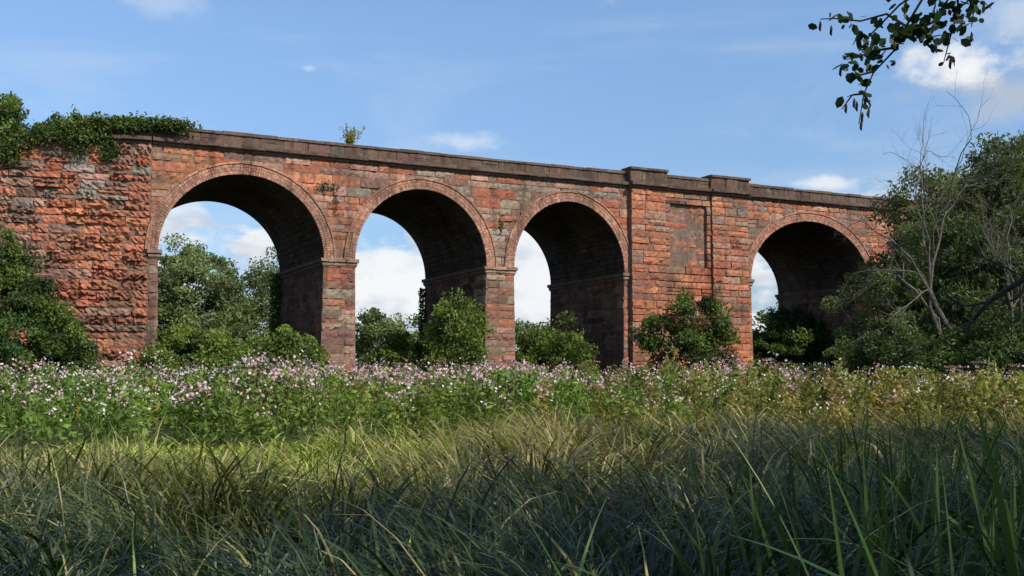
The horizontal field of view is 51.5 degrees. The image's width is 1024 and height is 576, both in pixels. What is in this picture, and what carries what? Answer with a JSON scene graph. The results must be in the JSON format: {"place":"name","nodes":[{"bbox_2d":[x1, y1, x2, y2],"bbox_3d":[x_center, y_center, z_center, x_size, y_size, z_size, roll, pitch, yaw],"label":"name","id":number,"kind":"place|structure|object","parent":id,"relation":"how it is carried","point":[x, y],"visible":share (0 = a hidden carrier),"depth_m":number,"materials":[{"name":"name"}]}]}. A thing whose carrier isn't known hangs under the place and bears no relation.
{"place":"outdoors","nodes":[
{"label":"outdoors","id":0,"kind":"place"},
{"bbox_2d":[0,393,1023,575],"bbox_3d":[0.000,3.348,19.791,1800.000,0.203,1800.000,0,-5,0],"label":"ground","id":1,"kind":"structure","parent":0,"point":[167,431],"depth_m":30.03,"materials":[{"name":"green plant"}]},
{"bbox_2d":[0,224,116,406],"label":"laurel shrub","id":2,"kind":"object","parent":1,"relation":"on","point":[33,306],"visible":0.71,"depth_m":42.34,"materials":[{"name":"green plant"}]},
{"bbox_2d":[18,321,108,417],"bbox_3d":[-18.548,3.326,43.304,3.815,4.196,3.088,0,-5,0],"label":"laurel shrub","id":3,"kind":"object","parent":1,"relation":"on","point":[88,355],"visible":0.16,"depth_m":43.16,"materials":[{"name":"green plant"}]},
{"bbox_2d":[157,297,165,321],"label":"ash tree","id":4,"kind":"object","parent":1,"relation":"on","point":[160,310],"visible":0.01,"depth_m":81.86,"materials":[{"name":"green plant"}]},
{"bbox_2d":[137,321,234,412],"bbox_3d":[-14.241,3.710,46.931,4.643,4.493,4.620,2,-5,-26],"label":"hawthorn bush","id":5,"kind":"object","parent":1,"relation":"on","point":[187,345],"visible":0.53,"depth_m":46.06,"materials":[{"name":"green plant"}]},
{"bbox_2d":[157,233,258,342],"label":"ash tree","id":6,"kind":"object","parent":1,"relation":"on","point":[225,289],"visible":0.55,"depth_m":83.23,"materials":[{"name":"green plant"}]},
{"bbox_2d":[173,308,260,354],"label":"bush","id":7,"kind":"object","parent":1,"relation":"on","point":[239,330],"visible":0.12,"depth_m":78.81,"materials":[{"name":"green plant"}]},
{"bbox_2d":[237,246,279,338],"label":"ash tree","id":8,"kind":"object","parent":1,"relation":"on","point":[256,281],"visible":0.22,"depth_m":86.46,"materials":[{"name":"green plant"}]},
{"bbox_2d":[203,324,332,411],"bbox_3d":[-11.152,3.892,48.075,6.299,4.447,5.272,0,-5,0],"label":"hawthorn bush","id":9,"kind":"object","parent":1,"relation":"on","point":[285,340],"visible":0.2,"depth_m":46.99,"materials":[{"name":"green plant"}]},
{"bbox_2d":[355,307,422,371],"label":"oak tree","id":10,"kind":"object","parent":1,"relation":"on","point":[372,329],"visible":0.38,"depth_m":100.04,"materials":[{"name":"green plant"}]},
{"bbox_2d":[357,329,427,374],"bbox_3d":[-6.241,4.834,62.646,5.458,4.775,4.980,3,-6,-36],"label":"elder bush","id":11,"kind":"object","parent":1,"relation":"on","point":[397,347],"visible":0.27,"depth_m":62.13,"materials":[{"name":"green plant"}]},
{"bbox_2d":[407,329,423,366],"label":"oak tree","id":12,"kind":"object","parent":1,"relation":"on","point":[414,335],"visible":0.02,"depth_m":98.03,"materials":[{"name":"green plant"}]},
{"bbox_2d":[417,287,494,405],"bbox_3d":[-2.847,3.279,55.512,4.258,6.581,4.521,-4,-6,37],"label":"elder bush","id":13,"kind":"object","parent":1,"relation":"on","point":[451,315],"visible":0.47,"depth_m":54.55,"materials":[{"name":"green plant"}]},
{"bbox_2d":[0,127,980,412],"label":"railway viaduct","id":14,"kind":"object","parent":1,"relation":"on","point":[624,249],"visible":0.58,"depth_m":58.33,"materials":[{"name":"red brick"}]},
{"bbox_2d":[0,110,202,167],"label":"ivy","id":15,"kind":"object","parent":14,"relation":"attached to","point":[101,125],"visible":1,"depth_m":49.41,"materials":[{"name":"green plant"}]},
{"bbox_2d":[95,133,125,167],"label":"ivy","id":16,"kind":"object","parent":14,"relation":"attached to","point":[111,152],"visible":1,"depth_m":49.83,"materials":[{"name":"green plant"}]},
{"bbox_2d":[268,273,281,336],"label":"ivy","id":17,"kind":"object","parent":14,"relation":"attached to","point":[275,280],"visible":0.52,"depth_m":61.41,"materials":[{"name":"green plant"}]},
{"bbox_2d":[309,180,339,195],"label":"wall fern","id":18,"kind":"object","parent":14,"relation":"attached to","point":[328,187],"depth_m":54.12,"materials":[{"name":"green plant"}]},
{"bbox_2d":[331,191,337,214],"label":"wall fern","id":19,"kind":"object","parent":14,"relation":"attached to","point":[336,209],"depth_m":54.30,"materials":[{"name":"green plant"}]},
{"bbox_2d":[339,123,364,143],"bbox_3d":[-8.359,-7.798,55.062,1.311,1.486,0.867,4,-6,-42],"label":"birch sapling","id":20,"kind":"object","parent":14,"relation":"on","point":[348,140],"visible":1,"depth_m":55.11,"materials":[{"name":"green plant"}]},
{"bbox_2d":[417,287,425,341],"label":"ivy","id":21,"kind":"object","parent":14,"relation":"attached to","point":[421,309],"visible":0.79,"depth_m":65.59,"materials":[{"name":"green plant"}]},
{"bbox_2d":[499,212,505,234],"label":"wall fern","id":22,"kind":"object","parent":14,"relation":"attached to","point":[501,226],"depth_m":58.40,"materials":[{"name":"green plant"}]},
{"bbox_2d":[766,306,841,371],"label":"ivy","id":23,"kind":"object","parent":14,"relation":"attached to","point":[821,337],"visible":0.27,"depth_m":74.39,"materials":[{"name":"green plant"}]},
{"bbox_2d":[0,344,1023,451],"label":"himalayan balsam patch","id":24,"kind":"object","parent":1,"relation":"on","point":[244,398],"visible":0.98,"depth_m":28.12,"materials":[{"name":"green plant"}]},
{"bbox_2d":[44,358,1019,431],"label":"hogweed seed heads","id":25,"kind":"object","parent":1,"relation":"on","point":[578,365],"visible":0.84,"depth_m":33.96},
{"bbox_2d":[515,318,549,362],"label":"oak tree","id":26,"kind":"object","parent":1,"relation":"on","point":[520,326],"visible":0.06,"depth_m":85.09,"materials":[{"name":"green plant"}]},
{"bbox_2d":[515,310,603,387],"bbox_3d":[2.522,4.187,60.310,5.460,5.915,4.502,0,-5,0],"label":"elder bush","id":27,"kind":"object","parent":1,"relation":"on","point":[530,352],"visible":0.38,"depth_m":59.48,"materials":[{"name":"green plant"}]},
{"bbox_2d":[131,393,1023,575],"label":"iris leaves","id":28,"kind":"object","parent":1,"relation":"on","point":[1014,557],"visible":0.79,"depth_m":6.43,"materials":[{"name":"green plant"}]},
{"bbox_2d":[627,281,741,378],"bbox_3d":[9.364,3.196,57.199,5.846,7.277,5.693,-4,-6,41],"label":"elder bush","id":29,"kind":"object","parent":1,"relation":"on","point":[681,330],"visible":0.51,"depth_m":55.90,"materials":[{"name":"green plant"}]},
{"bbox_2d":[752,302,777,357],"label":"oak tree","id":30,"kind":"object","parent":1,"relation":"on","point":[763,317],"visible":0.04,"depth_m":87.73,"materials":[{"name":"green plant"}]},
{"bbox_2d":[752,320,819,375],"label":"elder bush","id":31,"kind":"object","parent":1,"relation":"on","point":[764,343],"visible":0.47,"depth_m":73.27,"materials":[{"name":"green plant"}]},
{"bbox_2d":[811,347,847,401],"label":"elder bush","id":32,"kind":"object","parent":1,"relation":"on","point":[829,358],"visible":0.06,"depth_m":69.63,"materials":[{"name":"green plant"}]},
{"bbox_2d":[820,247,953,371],"bbox_3d":[17.108,1.970,47.741,5.960,7.456,6.362,0,-5,0],"label":"willow tree","id":33,"kind":"object","parent":1,"relation":"on","point":[880,292],"visible":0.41,"depth_m":46.91,"materials":[{"name":"green plant"}]},
{"bbox_2d":[830,306,952,417],"bbox_3d":[15.656,3.215,43.391,5.086,4.971,4.835,0,-5,0],"label":"willow scrub","id":34,"kind":"object","parent":1,"relation":"on","point":[875,348],"visible":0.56,"depth_m":42.66,"materials":[{"name":"green plant"}]},
{"bbox_2d":[821,62,1023,374],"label":"dead willow tree","id":35,"kind":"object","parent":1,"relation":"on","point":[928,286],"visible":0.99,"depth_m":43.98,"materials":[{"name":"grey wood"}]},
{"bbox_2d":[857,163,1001,315],"bbox_3d":[25.394,-0.276,62.278,10.053,14.351,8.886,0,-5,0],"label":"willow tree","id":36,"kind":"object","parent":1,"relation":"on","point":[896,200],"visible":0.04,"depth_m":63.35,"materials":[{"name":"green plant"}]},
{"bbox_2d":[889,208,1023,375],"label":"willow tree","id":37,"kind":"object","parent":1,"relation":"on","point":[949,267],"visible":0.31,"depth_m":46.18,"materials":[{"name":"green plant"}]},
{"bbox_2d":[897,129,1023,362],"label":"willow tree","id":38,"kind":"object","parent":1,"relation":"on","point":[956,214],"visible":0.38,"depth_m":50.18,"materials":[{"name":"green plant"}]},
{"bbox_2d":[928,299,1023,413],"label":"willow scrub","id":39,"kind":"object","parent":1,"relation":"on","point":[1008,343],"visible":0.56,"depth_m":41.79,"materials":[{"name":"green plant"}]},
{"bbox_2d":[931,153,1023,340],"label":"leaning alder tree","id":40,"kind":"object","parent":1,"relation":"on","point":[1006,290],"visible":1,"depth_m":15.02,"materials":[{"name":"brown plant"}]},
{"bbox_2d":[0,0,1023,372],"label":"sky","id":41,"kind":"structure","parent":0,"point":[690,88],"materials":[{"name":"blue"}]},
{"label":"earth embankment","id":42,"kind":"structure","parent":0,"visible":0},
{"bbox_2d":[0,91,29,142],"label":"embankment scrub","id":43,"kind":"object","parent":42,"relation":"on","point":[11,108],"visible":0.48,"depth_m":51.52,"materials":[{"name":"green plant"}]},
{"bbox_2d":[34,104,91,134],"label":"embankment scrub","id":44,"kind":"object","parent":42,"relation":"on","point":[57,117],"visible":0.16,"depth_m":50.41,"materials":[{"name":"green plant"}]},
{"bbox_3d":[8.799,-3.758,3.627,10.189,11.558,8.250,0,-5,0],"label":"alder tree","id":45,"kind":"object","parent":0,"visible":0},
{"bbox_2d":[808,0,994,130],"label":"overhanging alder branch","id":46,"kind":"object","parent":45,"relation":"attached to","point":[921,31],"visible":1,"depth_m":6.43,"materials":[{"name":"green plant"}]}
]}

